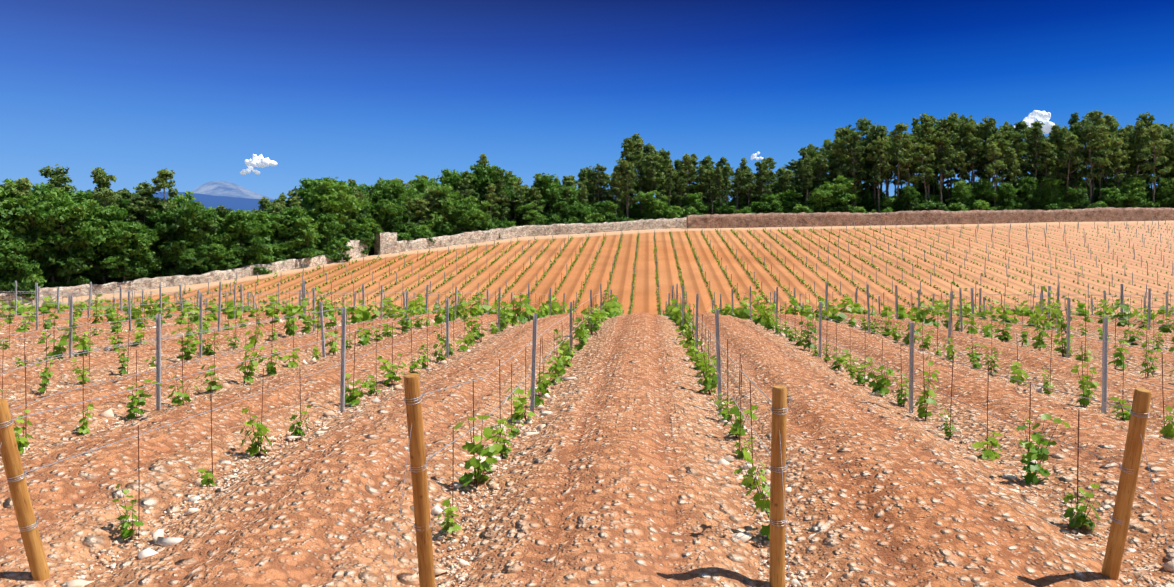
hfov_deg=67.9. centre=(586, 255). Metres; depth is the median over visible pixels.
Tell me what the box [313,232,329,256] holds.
oak tree
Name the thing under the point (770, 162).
pine tree
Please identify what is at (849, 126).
pine tree
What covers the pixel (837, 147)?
pine tree
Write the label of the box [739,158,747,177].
pine tree
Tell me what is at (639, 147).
pine tree
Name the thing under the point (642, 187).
pine tree
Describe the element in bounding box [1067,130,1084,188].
pine tree
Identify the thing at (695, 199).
oak tree
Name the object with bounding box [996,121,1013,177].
pine tree
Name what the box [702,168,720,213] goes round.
pine tree
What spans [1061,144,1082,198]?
pine tree
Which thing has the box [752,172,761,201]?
pine tree
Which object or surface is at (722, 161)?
pine tree
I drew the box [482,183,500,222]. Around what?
pine tree
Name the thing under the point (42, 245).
oak tree
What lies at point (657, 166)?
pine tree
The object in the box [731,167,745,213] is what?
pine tree
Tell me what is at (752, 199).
oak tree
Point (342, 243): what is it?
shrub
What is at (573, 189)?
oak tree
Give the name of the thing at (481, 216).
oak tree
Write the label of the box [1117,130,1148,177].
pine tree
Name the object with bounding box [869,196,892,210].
shrub
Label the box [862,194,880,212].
shrub
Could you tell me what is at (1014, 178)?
pine tree
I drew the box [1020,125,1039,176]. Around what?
pine tree
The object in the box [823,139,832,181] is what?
pine tree
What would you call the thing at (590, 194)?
pine tree
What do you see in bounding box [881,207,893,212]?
shrub
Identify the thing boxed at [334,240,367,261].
dry stone wall gatepier
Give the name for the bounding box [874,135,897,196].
pine tree
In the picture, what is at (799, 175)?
pine tree
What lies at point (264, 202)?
pine tree
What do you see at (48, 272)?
oak tree
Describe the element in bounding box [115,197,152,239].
oak tree
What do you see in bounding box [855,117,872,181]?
pine tree
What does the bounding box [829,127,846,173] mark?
pine tree
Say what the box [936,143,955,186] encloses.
pine tree
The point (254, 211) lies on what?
pine tree
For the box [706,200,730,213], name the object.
shrub
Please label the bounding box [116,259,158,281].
shrub
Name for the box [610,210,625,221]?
shrub
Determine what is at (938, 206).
shrub
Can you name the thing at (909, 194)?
bush
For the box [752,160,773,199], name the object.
pine tree
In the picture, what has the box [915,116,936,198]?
pine tree
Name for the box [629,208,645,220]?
shrub
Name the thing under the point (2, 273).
oak tree
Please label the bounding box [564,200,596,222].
shrub
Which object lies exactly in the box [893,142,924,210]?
pine tree
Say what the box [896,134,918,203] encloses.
pine tree
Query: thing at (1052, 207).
shrub
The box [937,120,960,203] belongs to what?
pine tree
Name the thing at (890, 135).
pine tree
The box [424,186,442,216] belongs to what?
pine tree
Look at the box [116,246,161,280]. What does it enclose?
oak tree
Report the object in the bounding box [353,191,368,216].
pine tree
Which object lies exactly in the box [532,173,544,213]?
pine tree
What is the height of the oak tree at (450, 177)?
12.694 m
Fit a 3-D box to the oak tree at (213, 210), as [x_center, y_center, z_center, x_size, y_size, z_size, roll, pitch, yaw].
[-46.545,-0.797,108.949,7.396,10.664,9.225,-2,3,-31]
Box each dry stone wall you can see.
[0,254,335,305]
[397,217,686,251]
[687,207,1173,228]
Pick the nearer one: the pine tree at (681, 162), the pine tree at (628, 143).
the pine tree at (628, 143)
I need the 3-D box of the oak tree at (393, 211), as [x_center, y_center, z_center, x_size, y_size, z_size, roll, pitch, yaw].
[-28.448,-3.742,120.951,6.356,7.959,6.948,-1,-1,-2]
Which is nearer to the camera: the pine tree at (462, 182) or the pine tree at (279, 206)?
the pine tree at (279, 206)
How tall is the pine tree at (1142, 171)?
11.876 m
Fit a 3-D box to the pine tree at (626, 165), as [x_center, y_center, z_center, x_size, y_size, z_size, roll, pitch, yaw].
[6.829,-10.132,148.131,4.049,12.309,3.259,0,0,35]
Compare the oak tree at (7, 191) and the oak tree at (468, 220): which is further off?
the oak tree at (468, 220)
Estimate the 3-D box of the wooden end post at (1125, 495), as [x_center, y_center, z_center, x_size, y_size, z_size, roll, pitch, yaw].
[3.737,1.774,6.069,0.142,1.771,0.117,3,12,4]
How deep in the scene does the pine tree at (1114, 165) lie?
165.40 m
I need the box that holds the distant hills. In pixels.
[153,191,273,211]
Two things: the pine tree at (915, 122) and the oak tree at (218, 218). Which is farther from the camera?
the pine tree at (915, 122)
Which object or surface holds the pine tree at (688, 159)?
on the ground
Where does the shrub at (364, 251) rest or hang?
on the ground
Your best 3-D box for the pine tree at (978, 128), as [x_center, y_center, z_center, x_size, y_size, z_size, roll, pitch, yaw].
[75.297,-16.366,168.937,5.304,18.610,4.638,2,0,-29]
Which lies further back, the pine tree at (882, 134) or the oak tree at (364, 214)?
the pine tree at (882, 134)
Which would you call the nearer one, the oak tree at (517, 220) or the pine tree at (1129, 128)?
the oak tree at (517, 220)
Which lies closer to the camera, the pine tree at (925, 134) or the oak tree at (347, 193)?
the oak tree at (347, 193)
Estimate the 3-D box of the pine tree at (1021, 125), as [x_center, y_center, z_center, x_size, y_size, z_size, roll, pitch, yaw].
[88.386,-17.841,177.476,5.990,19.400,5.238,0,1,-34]
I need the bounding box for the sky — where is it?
[0,0,1173,202]
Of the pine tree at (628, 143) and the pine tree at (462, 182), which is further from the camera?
the pine tree at (628, 143)
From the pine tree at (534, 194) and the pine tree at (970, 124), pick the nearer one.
the pine tree at (534, 194)
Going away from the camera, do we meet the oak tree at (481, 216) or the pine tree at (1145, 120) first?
the oak tree at (481, 216)
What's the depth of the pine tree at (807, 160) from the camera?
155.37 m
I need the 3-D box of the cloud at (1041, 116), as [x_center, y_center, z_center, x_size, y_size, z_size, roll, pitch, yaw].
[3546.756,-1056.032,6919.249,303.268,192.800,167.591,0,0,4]
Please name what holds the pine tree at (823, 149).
on the ground
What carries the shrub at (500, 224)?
on the ground
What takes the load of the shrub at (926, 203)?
on the ground
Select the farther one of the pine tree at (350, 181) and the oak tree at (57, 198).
the pine tree at (350, 181)
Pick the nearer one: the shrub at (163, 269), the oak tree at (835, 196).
the shrub at (163, 269)
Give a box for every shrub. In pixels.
[0,268,46,296]
[19,272,46,299]
[42,279,66,287]
[67,275,99,286]
[81,256,113,284]
[84,257,114,283]
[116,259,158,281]
[149,247,170,277]
[156,268,177,276]
[169,239,214,275]
[197,244,236,274]
[239,260,255,267]
[244,244,274,274]
[290,247,324,260]
[317,238,343,259]
[328,237,353,261]
[341,230,370,254]
[393,230,411,240]
[412,229,435,246]
[413,222,433,239]
[425,212,457,236]
[474,221,493,230]
[479,223,501,237]
[489,217,505,227]
[505,221,515,227]
[543,214,561,224]
[563,217,578,223]
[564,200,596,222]
[579,212,604,223]
[599,217,611,222]
[608,198,629,216]
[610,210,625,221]
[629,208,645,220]
[630,202,654,219]
[663,205,684,217]
[663,208,679,218]
[680,206,698,217]
[699,207,708,214]
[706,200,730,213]
[712,206,724,214]
[727,196,750,213]
[736,206,755,213]
[750,201,766,213]
[781,207,794,212]
[793,204,813,212]
[799,193,816,210]
[847,196,870,210]
[851,206,867,212]
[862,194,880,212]
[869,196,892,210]
[874,196,904,212]
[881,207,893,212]
[915,193,940,203]
[921,201,932,210]
[927,202,949,210]
[935,186,952,202]
[947,202,968,210]
[972,199,992,210]
[991,206,1004,210]
[998,203,1014,209]
[1005,194,1029,209]
[1032,198,1050,210]
[1036,193,1067,207]
[1044,203,1059,209]
[1057,201,1075,209]
[1081,187,1102,208]
[1088,187,1101,201]
[1090,201,1107,207]
[1141,185,1155,207]
[1144,201,1160,207]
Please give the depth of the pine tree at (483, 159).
137.82 m
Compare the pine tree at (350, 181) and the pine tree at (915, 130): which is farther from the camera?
the pine tree at (915, 130)
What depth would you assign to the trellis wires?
14.05 m
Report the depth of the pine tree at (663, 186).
152.89 m
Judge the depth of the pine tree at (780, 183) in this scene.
157.35 m
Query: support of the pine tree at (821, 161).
on the ground
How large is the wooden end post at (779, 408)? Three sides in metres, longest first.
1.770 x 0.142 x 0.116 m
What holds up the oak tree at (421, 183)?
on the ground
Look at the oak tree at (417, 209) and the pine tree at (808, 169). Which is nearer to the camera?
the oak tree at (417, 209)
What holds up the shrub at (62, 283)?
on the ground
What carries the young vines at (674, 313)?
on the ground
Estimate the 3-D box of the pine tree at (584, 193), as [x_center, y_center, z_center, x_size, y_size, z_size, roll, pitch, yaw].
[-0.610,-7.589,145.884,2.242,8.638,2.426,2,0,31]
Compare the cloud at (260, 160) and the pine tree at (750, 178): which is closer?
the pine tree at (750, 178)
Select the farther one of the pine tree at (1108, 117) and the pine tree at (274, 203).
the pine tree at (1108, 117)
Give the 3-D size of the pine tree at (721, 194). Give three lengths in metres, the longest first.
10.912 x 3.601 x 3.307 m
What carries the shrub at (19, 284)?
on the ground
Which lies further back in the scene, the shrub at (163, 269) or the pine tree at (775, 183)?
the pine tree at (775, 183)
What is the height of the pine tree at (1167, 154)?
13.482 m
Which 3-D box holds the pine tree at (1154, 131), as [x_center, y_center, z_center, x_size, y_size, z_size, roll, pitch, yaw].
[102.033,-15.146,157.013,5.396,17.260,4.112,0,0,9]
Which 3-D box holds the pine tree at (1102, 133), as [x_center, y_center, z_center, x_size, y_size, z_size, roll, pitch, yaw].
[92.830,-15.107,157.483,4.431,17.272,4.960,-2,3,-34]
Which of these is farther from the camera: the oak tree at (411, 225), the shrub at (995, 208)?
the shrub at (995, 208)
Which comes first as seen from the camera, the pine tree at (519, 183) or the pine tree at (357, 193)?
the pine tree at (357, 193)
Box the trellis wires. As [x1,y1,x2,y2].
[0,291,1173,586]
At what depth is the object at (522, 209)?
139.56 m
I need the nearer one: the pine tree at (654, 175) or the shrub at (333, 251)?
the shrub at (333, 251)
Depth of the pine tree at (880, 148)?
153.38 m
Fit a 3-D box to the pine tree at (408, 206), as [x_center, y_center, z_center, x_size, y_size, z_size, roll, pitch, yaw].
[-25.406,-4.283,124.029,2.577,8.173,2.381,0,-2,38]
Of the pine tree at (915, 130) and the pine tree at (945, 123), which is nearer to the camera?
the pine tree at (945, 123)
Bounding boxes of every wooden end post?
[0,398,50,580]
[404,373,434,586]
[769,385,791,586]
[1101,388,1152,579]
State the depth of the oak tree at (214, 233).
100.13 m
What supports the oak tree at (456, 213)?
on the ground
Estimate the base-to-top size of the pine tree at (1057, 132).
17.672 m
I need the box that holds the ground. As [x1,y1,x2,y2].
[0,220,1173,586]
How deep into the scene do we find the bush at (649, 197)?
148.17 m
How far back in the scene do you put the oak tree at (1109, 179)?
165.11 m
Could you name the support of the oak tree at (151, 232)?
on the ground
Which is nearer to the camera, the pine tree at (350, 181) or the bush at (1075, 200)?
the pine tree at (350, 181)
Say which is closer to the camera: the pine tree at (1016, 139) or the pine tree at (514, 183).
the pine tree at (514, 183)
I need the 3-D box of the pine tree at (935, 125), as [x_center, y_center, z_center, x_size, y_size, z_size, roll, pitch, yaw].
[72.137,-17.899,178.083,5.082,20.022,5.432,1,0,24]
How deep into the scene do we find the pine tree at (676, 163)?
162.18 m
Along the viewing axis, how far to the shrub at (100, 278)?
91.56 m
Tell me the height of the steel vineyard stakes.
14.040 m
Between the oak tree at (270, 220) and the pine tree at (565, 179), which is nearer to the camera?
the oak tree at (270, 220)
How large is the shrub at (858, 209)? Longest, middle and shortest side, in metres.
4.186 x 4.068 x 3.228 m
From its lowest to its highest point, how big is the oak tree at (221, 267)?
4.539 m
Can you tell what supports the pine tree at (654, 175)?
on the ground
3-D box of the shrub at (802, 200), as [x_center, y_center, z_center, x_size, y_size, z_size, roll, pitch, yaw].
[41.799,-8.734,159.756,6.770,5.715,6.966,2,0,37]
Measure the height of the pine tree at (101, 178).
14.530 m
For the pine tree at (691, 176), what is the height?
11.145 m
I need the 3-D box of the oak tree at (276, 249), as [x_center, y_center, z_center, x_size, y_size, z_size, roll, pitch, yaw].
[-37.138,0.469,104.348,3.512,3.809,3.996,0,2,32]
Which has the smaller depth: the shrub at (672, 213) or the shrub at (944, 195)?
the shrub at (672, 213)
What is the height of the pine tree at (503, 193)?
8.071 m
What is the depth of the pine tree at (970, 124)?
160.64 m
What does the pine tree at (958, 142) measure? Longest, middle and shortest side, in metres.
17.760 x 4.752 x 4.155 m
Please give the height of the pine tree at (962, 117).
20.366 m
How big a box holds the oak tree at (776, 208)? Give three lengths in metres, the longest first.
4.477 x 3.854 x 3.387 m
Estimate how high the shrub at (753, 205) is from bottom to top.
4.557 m
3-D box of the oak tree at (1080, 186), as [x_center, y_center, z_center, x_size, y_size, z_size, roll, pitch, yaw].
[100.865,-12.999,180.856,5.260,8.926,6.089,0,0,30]
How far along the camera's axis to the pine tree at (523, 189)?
141.40 m
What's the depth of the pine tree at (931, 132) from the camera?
160.42 m
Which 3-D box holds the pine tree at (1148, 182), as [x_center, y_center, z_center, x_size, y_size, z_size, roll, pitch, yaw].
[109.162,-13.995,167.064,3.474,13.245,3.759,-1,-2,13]
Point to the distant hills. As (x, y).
(232, 203)
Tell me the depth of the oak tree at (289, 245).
104.74 m
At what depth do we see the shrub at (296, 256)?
105.96 m
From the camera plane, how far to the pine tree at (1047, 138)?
160.16 m
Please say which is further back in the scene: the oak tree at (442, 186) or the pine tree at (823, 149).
the pine tree at (823, 149)
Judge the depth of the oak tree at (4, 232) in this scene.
84.49 m
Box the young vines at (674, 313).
[0,223,1173,326]
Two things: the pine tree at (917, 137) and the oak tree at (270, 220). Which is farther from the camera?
the pine tree at (917, 137)
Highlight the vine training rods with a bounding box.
[2,290,1170,537]
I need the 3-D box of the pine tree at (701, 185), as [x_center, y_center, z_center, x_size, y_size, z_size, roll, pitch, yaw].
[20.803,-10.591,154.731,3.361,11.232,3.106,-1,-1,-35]
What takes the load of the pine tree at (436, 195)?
on the ground
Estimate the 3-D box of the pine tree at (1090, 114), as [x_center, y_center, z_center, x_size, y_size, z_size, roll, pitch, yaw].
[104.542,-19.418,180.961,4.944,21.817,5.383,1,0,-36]
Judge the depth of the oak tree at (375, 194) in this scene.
120.64 m
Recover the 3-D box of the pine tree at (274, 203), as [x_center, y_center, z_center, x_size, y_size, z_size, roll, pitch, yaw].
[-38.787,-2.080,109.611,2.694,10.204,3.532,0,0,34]
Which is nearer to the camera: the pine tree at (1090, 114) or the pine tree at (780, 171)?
the pine tree at (780, 171)
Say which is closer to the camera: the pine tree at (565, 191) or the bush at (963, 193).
the pine tree at (565, 191)
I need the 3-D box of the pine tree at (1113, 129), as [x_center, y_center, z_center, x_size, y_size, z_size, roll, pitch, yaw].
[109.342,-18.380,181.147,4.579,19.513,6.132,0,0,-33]
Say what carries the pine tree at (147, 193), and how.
on the ground
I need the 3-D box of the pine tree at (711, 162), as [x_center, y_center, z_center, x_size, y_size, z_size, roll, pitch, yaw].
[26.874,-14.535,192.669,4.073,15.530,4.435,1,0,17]
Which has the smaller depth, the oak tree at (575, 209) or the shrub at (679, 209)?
the oak tree at (575, 209)
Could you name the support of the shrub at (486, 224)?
on the ground
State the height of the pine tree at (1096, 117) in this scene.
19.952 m
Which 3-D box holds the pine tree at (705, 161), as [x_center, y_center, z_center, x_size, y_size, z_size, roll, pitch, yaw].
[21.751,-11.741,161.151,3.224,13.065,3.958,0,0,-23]
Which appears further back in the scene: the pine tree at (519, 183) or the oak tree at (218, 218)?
the pine tree at (519, 183)
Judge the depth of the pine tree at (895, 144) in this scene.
161.47 m
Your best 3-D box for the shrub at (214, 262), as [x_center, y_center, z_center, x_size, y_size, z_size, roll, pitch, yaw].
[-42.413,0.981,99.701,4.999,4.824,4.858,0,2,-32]
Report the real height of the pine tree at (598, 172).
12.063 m
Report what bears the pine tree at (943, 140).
on the ground
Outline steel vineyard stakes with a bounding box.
[14,217,1172,413]
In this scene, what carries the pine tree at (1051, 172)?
on the ground
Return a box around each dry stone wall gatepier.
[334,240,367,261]
[374,232,396,254]
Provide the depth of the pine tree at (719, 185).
152.82 m
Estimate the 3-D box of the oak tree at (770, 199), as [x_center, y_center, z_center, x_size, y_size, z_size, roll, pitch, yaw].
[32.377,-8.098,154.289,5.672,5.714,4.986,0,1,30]
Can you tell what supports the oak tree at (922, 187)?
on the ground
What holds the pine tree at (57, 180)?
on the ground
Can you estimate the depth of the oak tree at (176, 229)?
94.97 m
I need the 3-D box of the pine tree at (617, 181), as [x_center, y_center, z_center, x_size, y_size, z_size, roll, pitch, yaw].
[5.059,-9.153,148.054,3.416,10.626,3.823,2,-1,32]
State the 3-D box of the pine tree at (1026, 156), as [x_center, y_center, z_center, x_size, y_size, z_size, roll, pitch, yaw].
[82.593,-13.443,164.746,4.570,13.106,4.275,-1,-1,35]
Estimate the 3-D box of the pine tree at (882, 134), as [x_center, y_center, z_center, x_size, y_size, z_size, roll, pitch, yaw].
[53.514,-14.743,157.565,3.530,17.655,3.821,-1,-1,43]
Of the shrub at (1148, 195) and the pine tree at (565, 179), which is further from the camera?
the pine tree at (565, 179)
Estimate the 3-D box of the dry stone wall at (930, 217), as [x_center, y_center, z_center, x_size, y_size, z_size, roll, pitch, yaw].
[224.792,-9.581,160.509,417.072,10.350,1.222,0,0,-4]
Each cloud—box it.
[240,167,259,174]
[245,154,276,167]
[751,152,762,159]
[1014,110,1054,133]
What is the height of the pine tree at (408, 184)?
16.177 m
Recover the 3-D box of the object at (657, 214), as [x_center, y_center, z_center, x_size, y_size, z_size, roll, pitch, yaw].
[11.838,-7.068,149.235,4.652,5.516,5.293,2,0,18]
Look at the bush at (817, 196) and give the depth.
151.14 m
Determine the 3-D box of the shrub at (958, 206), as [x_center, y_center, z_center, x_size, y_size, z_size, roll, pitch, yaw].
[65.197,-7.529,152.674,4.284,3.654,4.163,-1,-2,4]
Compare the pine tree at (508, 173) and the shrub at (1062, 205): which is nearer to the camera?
the pine tree at (508, 173)
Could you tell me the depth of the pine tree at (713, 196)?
168.12 m
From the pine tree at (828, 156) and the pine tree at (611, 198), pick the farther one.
the pine tree at (828, 156)
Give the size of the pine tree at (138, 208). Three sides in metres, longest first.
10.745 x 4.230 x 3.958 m
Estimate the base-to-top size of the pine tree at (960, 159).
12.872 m
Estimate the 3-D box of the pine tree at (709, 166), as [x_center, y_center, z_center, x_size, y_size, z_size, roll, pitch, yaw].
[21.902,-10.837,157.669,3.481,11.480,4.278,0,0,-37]
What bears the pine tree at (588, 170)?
on the ground
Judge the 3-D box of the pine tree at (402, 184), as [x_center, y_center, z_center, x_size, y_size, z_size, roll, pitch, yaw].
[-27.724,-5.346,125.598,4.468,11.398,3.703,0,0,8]
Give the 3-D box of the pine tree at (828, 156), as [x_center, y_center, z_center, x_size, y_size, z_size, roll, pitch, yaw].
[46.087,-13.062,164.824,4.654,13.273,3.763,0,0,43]
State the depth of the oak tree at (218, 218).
101.82 m
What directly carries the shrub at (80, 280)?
on the ground
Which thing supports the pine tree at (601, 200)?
on the ground
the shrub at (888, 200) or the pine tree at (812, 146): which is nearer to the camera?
the shrub at (888, 200)
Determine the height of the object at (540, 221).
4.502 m
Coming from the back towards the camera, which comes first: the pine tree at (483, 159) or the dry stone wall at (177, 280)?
the pine tree at (483, 159)
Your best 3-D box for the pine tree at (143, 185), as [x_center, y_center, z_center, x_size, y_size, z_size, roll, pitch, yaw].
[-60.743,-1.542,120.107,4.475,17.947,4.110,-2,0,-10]
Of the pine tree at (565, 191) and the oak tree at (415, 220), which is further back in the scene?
the pine tree at (565, 191)
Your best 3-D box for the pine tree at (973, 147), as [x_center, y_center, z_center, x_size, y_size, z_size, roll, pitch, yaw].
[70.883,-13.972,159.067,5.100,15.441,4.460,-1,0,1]
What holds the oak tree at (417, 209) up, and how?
on the ground
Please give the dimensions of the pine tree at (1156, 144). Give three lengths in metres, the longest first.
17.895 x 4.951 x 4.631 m
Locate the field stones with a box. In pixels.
[0,315,1173,586]
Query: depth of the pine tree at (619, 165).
151.74 m
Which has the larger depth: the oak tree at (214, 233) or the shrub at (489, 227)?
the shrub at (489, 227)
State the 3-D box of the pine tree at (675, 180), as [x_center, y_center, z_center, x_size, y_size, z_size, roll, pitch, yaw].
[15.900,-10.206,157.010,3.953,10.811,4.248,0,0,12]
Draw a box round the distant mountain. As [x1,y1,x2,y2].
[191,181,274,199]
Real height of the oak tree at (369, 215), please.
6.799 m
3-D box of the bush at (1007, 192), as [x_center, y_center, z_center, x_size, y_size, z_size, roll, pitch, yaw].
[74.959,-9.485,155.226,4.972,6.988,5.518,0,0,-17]
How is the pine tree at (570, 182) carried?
on the ground
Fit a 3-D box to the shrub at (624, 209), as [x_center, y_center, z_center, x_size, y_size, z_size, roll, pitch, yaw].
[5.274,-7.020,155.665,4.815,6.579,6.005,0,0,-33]
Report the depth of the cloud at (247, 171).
7060.61 m
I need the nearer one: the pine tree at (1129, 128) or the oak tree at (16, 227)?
the oak tree at (16, 227)
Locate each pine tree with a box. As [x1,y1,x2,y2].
[38,164,76,194]
[80,167,122,222]
[92,187,118,254]
[109,188,135,212]
[123,188,157,231]
[126,197,160,247]
[133,180,155,195]
[147,168,177,268]
[197,218,217,240]
[215,205,233,226]
[248,208,264,247]
[258,197,271,210]
[263,208,274,212]
[268,199,284,231]
[272,203,289,239]
[277,193,286,204]
[285,188,304,207]
[289,195,306,216]
[347,179,357,186]
[347,187,363,220]
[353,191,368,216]
[389,179,407,223]
[402,197,417,224]
[405,179,416,187]
[410,196,432,223]
[416,174,430,185]
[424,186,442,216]
[427,190,448,219]
[454,178,474,204]
[459,171,474,196]
[472,153,492,200]
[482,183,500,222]
[485,169,506,206]
[495,190,510,219]
[504,171,512,221]
[506,181,523,224]
[513,185,530,225]
[516,177,522,189]
[527,187,544,212]
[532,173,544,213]
[543,192,555,210]
[560,186,571,209]
[562,176,568,187]
[562,179,576,188]
[566,175,577,185]
[575,169,587,188]
[577,179,587,189]
[577,184,588,205]
[579,166,597,202]
[583,180,599,206]
[587,163,607,203]
[588,176,603,204]
[594,177,608,201]
[600,187,610,201]
[603,174,614,196]
[607,172,625,215]
[609,163,633,212]
[609,175,627,209]
[611,157,623,177]
[614,186,625,209]
[618,138,640,218]
[619,160,636,217]
[623,133,642,194]
[628,139,648,214]
[630,150,649,201]
[630,162,641,206]
[637,153,663,193]
[638,154,661,191]
[642,145,658,184]
[643,143,660,184]
[647,172,665,200]
[653,148,673,194]
[655,175,671,202]
[663,164,678,206]
[665,170,681,205]
[671,177,688,207]
[673,159,687,197]
[677,156,694,197]
[679,154,697,203]
[687,153,699,186]
[687,169,698,193]
[694,164,709,202]
[697,156,709,205]
[698,164,714,212]
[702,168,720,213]
[706,155,714,168]
[706,183,725,204]
[710,166,725,213]
[713,169,726,200]
[716,157,730,202]
[721,165,734,200]
[724,167,735,200]
[730,180,746,209]
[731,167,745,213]
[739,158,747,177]
[740,171,749,184]
[741,171,756,206]
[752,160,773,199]
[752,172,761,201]
[760,157,776,184]
[761,170,776,202]
[773,181,783,193]
[775,167,785,188]
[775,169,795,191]
[775,176,789,200]
[784,159,801,186]
[792,160,804,201]
[793,147,811,192]
[800,155,814,206]
[800,165,814,205]
[806,147,818,173]
[807,144,819,175]
[808,154,830,185]
[811,154,829,186]
[813,150,829,183]
[818,146,826,174]
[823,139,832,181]
[823,154,839,183]
[826,137,850,182]
[827,149,847,182]
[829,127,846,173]
[835,128,850,175]
[838,131,867,206]
[842,143,863,205]
[845,124,859,142]
[845,140,873,196]
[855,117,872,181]
[863,123,888,196]
[863,149,887,210]
[866,136,893,212]
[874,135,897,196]
[877,125,892,195]
[884,137,902,198]
[887,123,912,210]
[888,132,896,189]
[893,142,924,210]
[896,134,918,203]
[907,132,926,201]
[910,140,936,201]
[911,118,919,129]
[911,126,926,188]
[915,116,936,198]
[918,113,937,176]
[926,126,939,186]
[929,117,957,201]
[929,127,955,201]
[930,115,934,194]
[933,119,952,175]
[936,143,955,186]
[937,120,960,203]
[943,112,962,187]
[945,126,962,185]
[950,151,971,191]
[953,115,967,180]
[956,115,986,181]
[957,133,984,191]
[958,137,987,190]
[970,124,980,188]
[975,134,992,180]
[976,115,1000,178]
[984,141,1006,205]
[985,130,1012,192]
[991,125,997,186]
[992,138,1015,182]
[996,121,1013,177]
[998,131,1029,188]
[1000,148,1021,185]
[1004,162,1022,195]
[1013,120,1027,166]
[1017,150,1032,177]
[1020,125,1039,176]
[1024,127,1047,209]
[1028,121,1044,146]
[1031,135,1055,186]
[1033,139,1059,182]
[1046,132,1065,176]
[1046,137,1069,178]
[1047,124,1071,180]
[1056,134,1085,198]
[1057,132,1087,187]
[1060,179,1066,196]
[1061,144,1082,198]
[1066,152,1084,192]
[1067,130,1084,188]
[1068,112,1084,187]
[1069,116,1101,205]
[1076,124,1105,205]
[1081,110,1094,185]
[1085,110,1109,203]
[1085,125,1115,201]
[1095,113,1118,189]
[1101,146,1110,187]
[1103,138,1129,188]
[1108,135,1125,180]
[1109,120,1120,174]
[1110,127,1133,187]
[1116,141,1139,178]
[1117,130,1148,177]
[1123,125,1135,175]
[1128,120,1149,176]
[1134,112,1157,179]
[1135,123,1171,204]
[1137,159,1151,205]
[1145,161,1163,186]
[1146,123,1172,178]
[1155,145,1173,183]
[1156,129,1173,179]
[1163,123,1173,143]
[1166,135,1173,176]
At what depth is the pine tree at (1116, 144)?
157.46 m
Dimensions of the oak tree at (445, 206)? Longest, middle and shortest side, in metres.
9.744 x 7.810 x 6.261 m
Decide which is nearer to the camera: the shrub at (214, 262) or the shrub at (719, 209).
the shrub at (214, 262)
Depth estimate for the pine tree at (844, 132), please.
161.46 m
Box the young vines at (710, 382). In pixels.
[0,286,1173,539]
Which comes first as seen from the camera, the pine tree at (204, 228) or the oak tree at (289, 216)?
the pine tree at (204, 228)
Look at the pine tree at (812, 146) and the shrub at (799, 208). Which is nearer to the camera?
the shrub at (799, 208)
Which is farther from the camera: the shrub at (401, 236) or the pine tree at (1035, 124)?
the pine tree at (1035, 124)
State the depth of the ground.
9.65 m
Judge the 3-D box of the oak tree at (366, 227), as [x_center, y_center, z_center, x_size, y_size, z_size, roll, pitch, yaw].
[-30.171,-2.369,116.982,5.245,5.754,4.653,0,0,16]
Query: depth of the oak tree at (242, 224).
99.68 m
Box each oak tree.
[0,177,39,246]
[0,184,46,279]
[0,188,34,243]
[0,192,18,269]
[0,237,43,292]
[0,250,26,292]
[2,178,75,260]
[8,200,99,282]
[29,182,96,282]
[31,197,113,285]
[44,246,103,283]
[72,205,135,283]
[95,221,161,281]
[97,221,158,281]
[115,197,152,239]
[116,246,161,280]
[133,190,199,268]
[146,200,217,266]
[160,239,202,276]
[180,231,217,271]
[197,213,227,234]
[199,221,218,240]
[199,244,230,272]
[206,232,242,268]
[208,209,269,267]
[209,207,230,216]
[217,217,270,265]
[245,211,291,255]
[264,244,286,261]
[269,206,320,255]
[273,238,299,259]
[283,216,325,258]
[295,178,363,233]
[299,179,353,215]
[303,179,364,241]
[303,206,322,221]
[306,191,350,231]
[311,176,371,238]
[313,213,344,253]
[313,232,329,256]
[341,223,373,245]
[345,202,377,243]
[351,182,407,230]
[351,196,380,252]
[352,213,380,243]
[355,216,383,248]
[370,177,414,232]
[370,199,403,233]
[396,222,421,239]
[402,192,436,224]
[402,201,431,222]
[404,186,422,237]
[410,175,443,195]
[422,183,460,203]
[432,185,460,234]
[437,169,489,221]
[444,202,474,234]
[455,195,491,231]
[455,208,481,231]
[469,163,515,223]
[473,165,518,215]
[505,199,522,225]
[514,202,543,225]
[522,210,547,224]
[527,174,562,224]
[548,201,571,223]
[557,186,587,217]
[565,205,581,221]
[576,188,595,204]
[592,202,615,222]
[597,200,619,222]
[626,197,637,217]
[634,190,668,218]
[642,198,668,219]
[683,192,708,214]
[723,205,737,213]
[736,184,761,206]
[755,201,772,212]
[761,194,783,209]
[769,200,783,212]
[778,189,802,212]
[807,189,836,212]
[809,181,838,209]
[826,193,846,211]
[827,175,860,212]
[853,187,869,196]
[861,182,885,197]
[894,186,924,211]
[916,177,945,204]
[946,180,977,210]
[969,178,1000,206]
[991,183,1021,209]
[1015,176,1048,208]
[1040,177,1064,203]
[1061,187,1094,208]
[1063,177,1084,194]
[1087,177,1110,188]
[1097,178,1121,187]
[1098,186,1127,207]
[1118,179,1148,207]
[1119,176,1148,207]
[1147,177,1173,207]
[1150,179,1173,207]
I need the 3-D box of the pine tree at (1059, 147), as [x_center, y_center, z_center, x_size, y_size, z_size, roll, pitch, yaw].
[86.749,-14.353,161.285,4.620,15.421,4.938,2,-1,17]
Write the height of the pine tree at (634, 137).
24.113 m
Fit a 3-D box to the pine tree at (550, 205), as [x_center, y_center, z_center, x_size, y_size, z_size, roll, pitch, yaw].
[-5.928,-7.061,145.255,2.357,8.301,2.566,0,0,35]
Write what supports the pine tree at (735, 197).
on the ground
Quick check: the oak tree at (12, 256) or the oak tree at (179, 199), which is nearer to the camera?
the oak tree at (12, 256)

